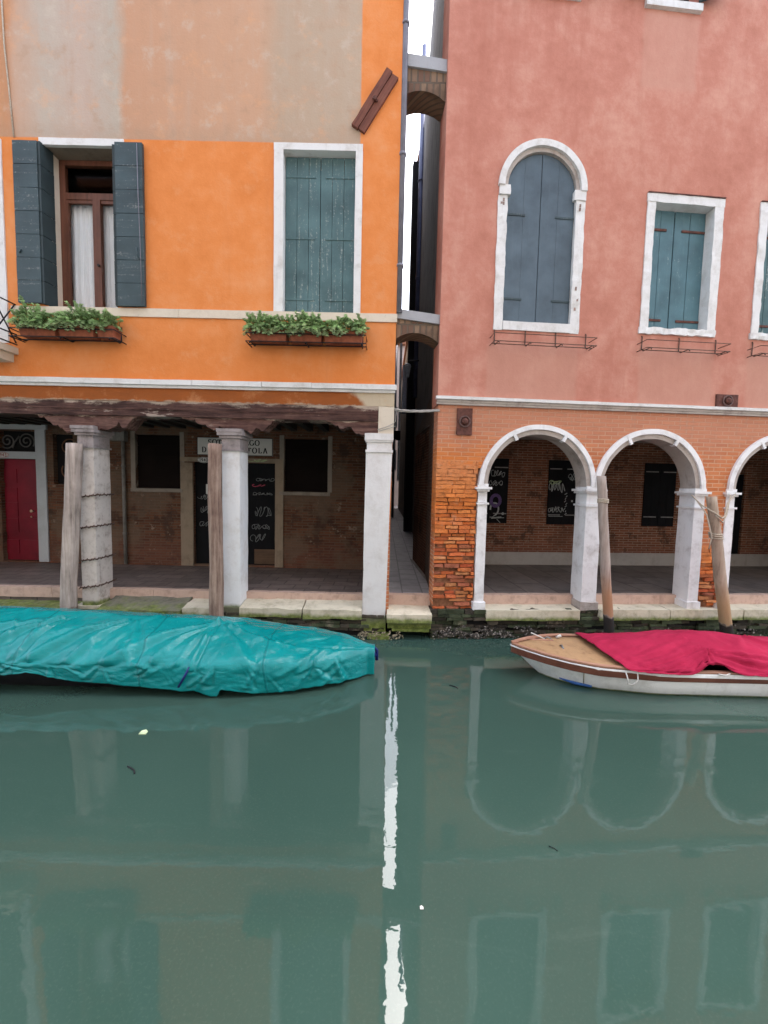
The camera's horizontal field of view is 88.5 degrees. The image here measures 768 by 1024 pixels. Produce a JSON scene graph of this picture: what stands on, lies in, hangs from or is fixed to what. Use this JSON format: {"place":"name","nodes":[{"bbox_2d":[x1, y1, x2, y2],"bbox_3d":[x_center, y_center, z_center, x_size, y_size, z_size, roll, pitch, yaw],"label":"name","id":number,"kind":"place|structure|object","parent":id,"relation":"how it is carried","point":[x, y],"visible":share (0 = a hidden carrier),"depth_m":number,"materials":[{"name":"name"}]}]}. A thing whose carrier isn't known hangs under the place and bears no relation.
{"place":"outdoors","nodes":[
{"label":"outdoors","id":0,"kind":"place"},
{"bbox_2d":[0,562,362,600],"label":"pavement","id":1,"kind":"structure","parent":0,"point":[197,577],"depth_m":7.04,"materials":[{"name":"grey stone"}]},
{"bbox_2d":[0,0,403,631],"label":"orange building","id":2,"kind":"structure","parent":1,"relation":"on","point":[186,186],"depth_m":5.65,"materials":[{"name":"paint"}]},
{"bbox_2d":[0,452,8,457],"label":"house number","id":3,"kind":"object","parent":2,"relation":"attached to","point":[4,454],"visible":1,"depth_m":7.82,"materials":[{"name":"paint"}]},
{"bbox_2d":[0,139,9,342],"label":"window","id":4,"kind":"structure","parent":2,"relation":"in","point":[3,264],"depth_m":5.60,"materials":[{"name":"white stone"}]},
{"bbox_2d":[1,0,14,136],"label":"wall cable","id":5,"kind":"object","parent":2,"relation":"attached to","point":[6,67],"depth_m":5.42,"materials":[{"name":"rubber"}]},
{"bbox_2d":[2,431,38,559],"bbox_3d":[-7.376,-0.323,8.012,0.858,2.610,0.130,1,4,0],"label":"door","id":6,"kind":"structure","parent":2,"relation":"in","point":[19,474],"depth_m":8.01,"materials":[{"name":"paint"}]},
{"bbox_2d":[57,435,72,483],"bbox_3d":[-6.419,-1.055,7.960,0.519,1.100,0.093,1,4,0],"label":"small window","id":7,"kind":"structure","parent":2,"relation":"in","point":[62,440],"depth_m":7.96,"materials":[{"name":"black glass"}]},
{"bbox_2d":[8,327,126,344],"bbox_3d":[-4.446,-2.524,5.543,1.475,0.270,0.282,1,4,0],"label":"planter rack","id":8,"kind":"object","parent":2,"relation":"attached to","point":[26,340],"visible":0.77,"depth_m":5.45,"materials":[{"name":"black metal"}]},
{"bbox_2d":[6,295,64,339],"bbox_3d":[-4.797,-2.685,5.476,0.734,0.484,0.477,1,4,0],"label":"flower box","id":9,"kind":"object","parent":8,"relation":"on","point":[38,318],"visible":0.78,"depth_m":5.42,"materials":[{"name":"ceramic"}]},
{"bbox_2d":[47,300,102,339],"bbox_3d":[-4.239,-2.644,5.440,0.704,0.432,0.530,1,4,0],"label":"flower box","id":10,"kind":"object","parent":8,"relation":"in","point":[77,317],"visible":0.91,"depth_m":5.41,"materials":[{"name":"ceramic"}]},
{"bbox_2d":[88,308,122,340],"bbox_3d":[-3.850,-2.621,5.493,0.365,0.396,0.428,0,4,-15],"label":"flower box","id":11,"kind":"object","parent":8,"relation":"on","point":[108,318],"visible":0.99,"depth_m":5.46,"materials":[{"name":"ceramic"}]},
{"bbox_2d":[12,137,145,307],"bbox_3d":[-4.265,-4.076,5.712,1.800,2.281,0.482,1,4,0],"label":"window","id":12,"kind":"structure","parent":2,"relation":"in","point":[79,203],"depth_m":5.58,"materials":[{"name":"grey wood"}]},
{"bbox_2d":[80,522,114,528],"bbox_3d":[-4.392,0.210,6.028,0.309,0.095,0.401,1,4,0],"label":"iron band","id":13,"kind":"object","parent":2,"relation":"attached to","point":[86,526],"visible":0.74,"depth_m":5.86,"materials":[{"name":"black metal"}]},
{"bbox_2d":[79,553,115,561],"bbox_3d":[-4.402,0.699,6.061,0.309,0.095,0.401,1,4,0],"label":"iron band","id":14,"kind":"object","parent":2,"relation":"attached to","point":[98,557],"visible":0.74,"depth_m":5.88,"materials":[{"name":"black metal"}]},
{"bbox_2d":[79,578,116,588],"bbox_3d":[-4.412,1.108,6.088,0.309,0.095,0.401,1,4,0],"label":"iron band","id":15,"kind":"object","parent":2,"relation":"attached to","point":[94,586],"visible":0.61,"depth_m":5.91,"materials":[{"name":"black metal"}]},
{"bbox_2d":[82,493,114,497],"bbox_3d":[-4.382,-0.249,5.998,0.309,0.095,0.401,1,4,0],"label":"iron band","id":16,"kind":"object","parent":2,"relation":"attached to","point":[85,495],"visible":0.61,"depth_m":5.84,"materials":[{"name":"black metal"}]},
{"bbox_2d":[110,431,127,440],"bbox_3d":[-5.228,-1.498,7.774,0.280,0.190,0.120,1,4,0],"label":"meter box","id":17,"kind":"object","parent":2,"relation":"attached to","point":[121,436],"visible":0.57,"depth_m":7.72,"materials":[{"name":"grey metal"}]},
{"bbox_2d":[121,441,127,563],"bbox_3d":[-5.187,-0.186,7.879,0.077,2.470,0.090,1,4,0],"label":"drainpipe","id":18,"kind":"object","parent":2,"relation":"attached to","point":[123,465],"visible":0.96,"depth_m":7.85,"materials":[{"name":"metal"}]},
{"bbox_2d":[130,431,184,491],"bbox_3d":[-4.513,-1.002,7.907,1.069,1.199,0.167,1,4,0],"label":"window","id":19,"kind":"structure","parent":2,"relation":"in","point":[157,458],"depth_m":7.93,"materials":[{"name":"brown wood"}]},
{"bbox_2d":[197,457,207,462],"bbox_3d":[-3.578,-1.034,7.831,0.260,0.116,0.014,1,4,0],"label":"house number","id":20,"kind":"object","parent":2,"relation":"attached to","point":[203,459],"visible":0.82,"depth_m":7.83,"materials":[{"name":"paint"}]},
{"bbox_2d":[197,437,272,455],"bbox_3d":[-2.962,-1.299,7.837,1.504,0.355,0.017,1,4,0],"label":"street sign","id":21,"kind":"object","parent":2,"relation":"attached to","point":[260,446],"visible":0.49,"depth_m":7.83,"materials":[{"name":"paint"}]},
{"bbox_2d":[195,462,274,564],"bbox_3d":[-3.006,0.039,8.005,1.628,2.062,0.061,1,4,0],"label":"door","id":22,"kind":"structure","parent":2,"relation":"in","point":[261,477],"depth_m":8.00,"materials":[{"name":"black paint"}]},
{"bbox_2d":[245,332,366,349],"bbox_3d":[-1.077,-2.450,5.543,1.675,0.270,0.282,1,4,0],"label":"planter rack","id":23,"kind":"object","parent":2,"relation":"attached to","point":[305,342],"visible":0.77,"depth_m":5.43,"materials":[{"name":"black metal"}]},
{"bbox_2d":[241,310,292,344],"bbox_3d":[-1.593,-2.576,5.479,0.782,0.408,0.468,1,4,0],"label":"flower box","id":24,"kind":"object","parent":23,"relation":"in","point":[266,324],"visible":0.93,"depth_m":5.44,"materials":[{"name":"ceramic"}]},
{"bbox_2d":[282,310,329,344],"bbox_3d":[-1.078,-2.549,5.443,0.674,0.381,0.543,1,4,0],"label":"flower box","id":25,"kind":"object","parent":23,"relation":"in","point":[305,323],"visible":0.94,"depth_m":5.40,"materials":[{"name":"ceramic"}]},
{"bbox_2d":[315,313,370,345],"bbox_3d":[-0.568,-2.552,5.479,0.755,0.404,0.508,1,4,0],"label":"flower box","id":26,"kind":"object","parent":23,"relation":"in","point":[337,326],"visible":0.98,"depth_m":5.44,"materials":[{"name":"ceramic"}]},
{"bbox_2d":[279,435,332,495],"bbox_3d":[-1.557,-0.923,7.909,1.050,1.188,0.166,1,4,0],"label":"window","id":27,"kind":"structure","parent":2,"relation":"in","point":[307,463],"depth_m":7.93,"materials":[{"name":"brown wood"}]},
{"bbox_2d":[273,142,362,312],"bbox_3d":[-0.936,-3.999,5.647,1.244,2.281,0.185,1,4,0],"label":"window","id":28,"kind":"structure","parent":2,"relation":"in","point":[307,176],"depth_m":5.65,"materials":[{"name":"teal wood"}]},
{"bbox_2d":[352,68,397,134],"bbox_3d":[-0.125,-5.662,5.419,0.628,0.834,0.092,1,4,0],"label":"wall tie","id":29,"kind":"object","parent":2,"relation":"attached to","point":[375,100],"depth_m":5.42,"materials":[{"name":"brown metal"}]},
{"bbox_2d":[377,411,396,430],"bbox_3d":[0.066,-1.344,5.749,0.304,0.345,0.108,0,4,-24],"label":"wall cable","id":30,"kind":"object","parent":2,"relation":"attached to","point":[388,425],"depth_m":5.74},
{"bbox_2d":[394,431,400,439],"bbox_3d":[0.428,-2.878,14.820,0.370,0.320,0.300,1,4,0],"label":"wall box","id":31,"kind":"object","parent":2,"relation":"attached to","point":[397,435],"visible":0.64,"depth_m":14.67,"materials":[{"name":"black paint"}]},
{"bbox_2d":[396,0,409,312],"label":"drainpipe","id":32,"kind":"object","parent":2,"relation":"attached to","point":[402,152],"visible":1,"depth_m":5.50,"materials":[{"name":"grey metal"}]},
{"bbox_2d":[0,615,767,1023],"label":"water","id":33,"kind":"structure","parent":0,"point":[286,857],"depth_m":2.45,"materials":[{"name":"teal liquid"}]},
{"bbox_2d":[60,443,82,608],"bbox_3d":[-4.568,0.647,5.744,0.386,3.280,0.177,1,4,0],"label":"mooring post","id":34,"kind":"object","parent":33,"relation":"in","point":[71,521],"visible":0.73,"depth_m":5.66,"materials":[{"name":"grey wood"}]},
{"bbox_2d":[139,730,147,734],"bbox_3d":[-2.162,1.984,3.556,0.064,0.006,0.065,1,4,0],"label":"paper scrap","id":35,"kind":"object","parent":33,"relation":"on","point":[143,732],"visible":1,"depth_m":3.54,"materials":[{"name":"white paper"}]},
{"bbox_2d":[0,647,377,686],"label":"covered boat","id":36,"kind":"object","parent":33,"relation":"on","point":[25,678],"visible":0.13,"depth_m":4.30,"materials":[{"name":"blue plastic"}]},
{"bbox_2d":[0,606,374,695],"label":"tarpaulin","id":37,"kind":"object","parent":36,"relation":"on","point":[209,655],"visible":1,"depth_m":4.33,"materials":[{"name":"plastic"}]},
{"bbox_2d":[208,443,223,615],"bbox_3d":[-2.445,0.677,5.736,0.221,3.315,0.210,1,4,0],"label":"mooring post","id":38,"kind":"object","parent":33,"relation":"in","point":[216,567],"visible":0.77,"depth_m":5.64,"materials":[{"name":"brown wood"}]},
{"bbox_2d":[0,584,767,639],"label":"quay wall","id":39,"kind":"structure","parent":33,"relation":"in","point":[340,612],"depth_m":6.10,"materials":[{"name":"stone"}]},
{"bbox_2d":[357,624,767,639],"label":"oysters","id":40,"kind":"object","parent":39,"relation":"attached to","point":[474,635],"visible":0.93,"depth_m":5.92,"materials":[{"name":"grey"}]},
{"bbox_2d":[596,476,613,632],"bbox_3d":[3.273,1.017,5.794,0.484,3.080,0.144,1,4,-5],"label":"mooring post","id":41,"kind":"object","parent":33,"relation":"in","point":[606,586],"visible":0.66,"depth_m":5.72,"materials":[{"name":"wood"}]},
{"bbox_2d":[597,498,608,502],"bbox_3d":[3.171,-0.162,5.707,0.156,0.073,0.156,1,4,0],"label":"mooring rope","id":42,"kind":"object","parent":41,"relation":"attached to","point":[600,500],"visible":0.98,"depth_m":5.65,"materials":[{"name":"beige fabric"}]},
{"bbox_2d":[510,632,767,696],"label":"wooden boat","id":43,"kind":"object","parent":33,"relation":"on","point":[576,659],"visible":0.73,"depth_m":4.42,"materials":[{"name":"white wood"}]},
{"bbox_2d":[575,630,767,676],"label":"boat cover","id":44,"kind":"object","parent":43,"relation":"on","point":[681,652],"visible":1,"depth_m":4.55,"materials":[{"name":"fabric"}]},
{"bbox_2d":[706,496,733,633],"bbox_3d":[5.108,1.178,5.944,0.734,2.821,0.177,1,4,-4],"label":"mooring post","id":45,"kind":"object","parent":33,"relation":"in","point":[721,591],"visible":0.68,"depth_m":5.87,"materials":[{"name":"brown wood"}]},
{"bbox_2d":[691,493,735,548],"bbox_3d":[5.074,0.132,5.936,0.798,0.830,0.309,1,4,-9],"label":"mooring rope","id":46,"kind":"object","parent":45,"relation":"attached to","point":[710,533],"visible":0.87,"depth_m":5.83,"materials":[{"name":"beige fabric"}]},
{"bbox_2d":[394,342,405,505],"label":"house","id":47,"kind":"structure","parent":0,"point":[396,446],"depth_m":33.36,"materials":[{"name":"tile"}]},
{"bbox_2d":[389,506,428,592],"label":"path","id":48,"kind":"structure","parent":0,"point":[405,575],"depth_m":8.54,"materials":[{"name":"grey stone"}]},
{"bbox_2d":[391,345,397,517],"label":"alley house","id":49,"kind":"structure","parent":48,"relation":"on","point":[393,469],"depth_m":20.57,"materials":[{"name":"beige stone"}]},
{"bbox_2d":[398,341,416,533],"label":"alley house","id":50,"kind":"structure","parent":48,"relation":"on","point":[401,468],"depth_m":22.53,"materials":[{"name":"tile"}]},
{"bbox_2d":[397,343,406,480],"bbox_3d":[0.845,-4.752,17.646,0.380,6.700,0.210,1,4,0],"label":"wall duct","id":51,"kind":"object","parent":50,"relation":"attached to","point":[402,379],"depth_m":17.52,"materials":[{"name":"black metal"}]},
{"bbox_2d":[402,0,433,309],"label":"sky","id":52,"kind":"structure","parent":0,"point":[420,11],"materials":[{"name":"white"}]},
{"bbox_2d":[410,559,767,592],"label":"pavement","id":53,"kind":"structure","parent":0,"point":[557,579],"depth_m":7.49,"materials":[{"name":"grey stone"}]},
{"bbox_2d":[403,0,767,609],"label":"pink building","id":54,"kind":"structure","parent":53,"relation":"on","point":[596,168],"depth_m":5.82,"materials":[{"name":"paint"}]},
{"bbox_2d":[404,360,418,377],"bbox_3d":[0.855,-4.385,12.032,0.524,0.518,0.213,2,4,12],"label":"street lantern","id":55,"kind":"object","parent":54,"relation":"attached to","point":[407,366],"visible":0.9,"depth_m":12.01,"materials":[{"name":"black metal"}]},
{"bbox_2d":[394,408,439,412],"bbox_3d":[0.483,-1.477,5.744,0.665,0.064,0.041,1,4,0],"label":"cable bundle","id":56,"kind":"object","parent":54,"relation":"attached to","point":[414,411],"visible":1,"depth_m":5.73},
{"bbox_2d":[396,309,439,348],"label":"buttress arch","id":57,"kind":"structure","parent":54,"relation":"attached to","point":[422,327],"depth_m":5.72,"materials":[{"name":"brick"}]},
{"bbox_2d":[413,44,426,397],"bbox_3d":[1.157,-9.175,12.694,0.212,10.800,0.212,5,5,44],"label":"drainpipe","id":58,"kind":"object","parent":54,"relation":"attached to","point":[420,179],"visible":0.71,"depth_m":12.64,"materials":[{"name":"grey metal"}]},
{"bbox_2d":[407,53,446,121],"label":"buttress arch","id":59,"kind":"structure","parent":54,"relation":"attached to","point":[426,86],"depth_m":5.52,"materials":[{"name":"brick"}]},
{"bbox_2d":[456,408,472,434],"bbox_3d":[1.179,-1.319,5.751,0.231,0.388,0.077,1,4,-4],"label":"anchor plate","id":60,"kind":"object","parent":54,"relation":"attached to","point":[464,422],"visible":1,"depth_m":5.75,"materials":[{"name":"brown metal"}]},
{"bbox_2d":[493,138,587,333],"bbox_3d":[2.247,-3.942,5.707,1.302,2.635,0.157,1,4,-4],"label":"window","id":61,"kind":"structure","parent":54,"relation":"in","point":[543,184],"depth_m":5.70,"materials":[{"name":"wood"}]},
{"bbox_2d":[489,329,597,350],"bbox_3d":[2.295,-2.499,5.669,1.511,0.267,0.228,1,4,-4],"label":"planter rack","id":62,"kind":"object","parent":54,"relation":"attached to","point":[555,343],"visible":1,"depth_m":5.63,"materials":[{"name":"metal"}]},
{"bbox_2d":[644,0,706,14],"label":"window","id":63,"kind":"structure","parent":54,"relation":"in","point":[684,6],"depth_m":5.56,"materials":[{"name":"white stone"}]},
{"bbox_2d":[638,191,726,337],"bbox_3d":[4.411,-3.652,5.934,1.238,2.017,0.219,1,4,-4],"label":"window","id":64,"kind":"structure","parent":54,"relation":"in","point":[684,232],"depth_m":5.97,"materials":[{"name":"white stone"}]},
{"bbox_2d":[637,336,730,355],"bbox_3d":[4.443,-2.478,5.832,1.311,0.267,0.228,1,4,-4],"label":"planter rack","id":65,"kind":"object","parent":54,"relation":"attached to","point":[678,348],"visible":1,"depth_m":5.80,"materials":[{"name":"metal"}]},
{"bbox_2d":[715,394,738,406],"bbox_3d":[5.261,-1.700,6.034,0.358,0.196,0.077,1,4,-4],"label":"anchor plate","id":66,"kind":"object","parent":54,"relation":"attached to","point":[723,400],"visible":0.98,"depth_m":6.03,"materials":[{"name":"metal"}]},
{"bbox_2d":[731,475,743,553],"bbox_3d":[7.702,0.174,9.062,1.000,2.080,0.050,1,4,-4],"label":"door","id":67,"kind":"structure","parent":54,"relation":"in","point":[739,486],"depth_m":9.06,"materials":[{"name":"black paint"}]},
{"bbox_2d":[747,342,767,357],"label":"planter rack","id":68,"kind":"object","parent":54,"relation":"attached to","point":[755,355],"visible":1,"depth_m":5.95,"materials":[{"name":"metal"}]},
{"bbox_2d":[748,200,767,340],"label":"window","id":69,"kind":"structure","parent":54,"relation":"in","point":[759,316],"depth_m":5.97,"materials":[{"name":"white stone"}]}
]}

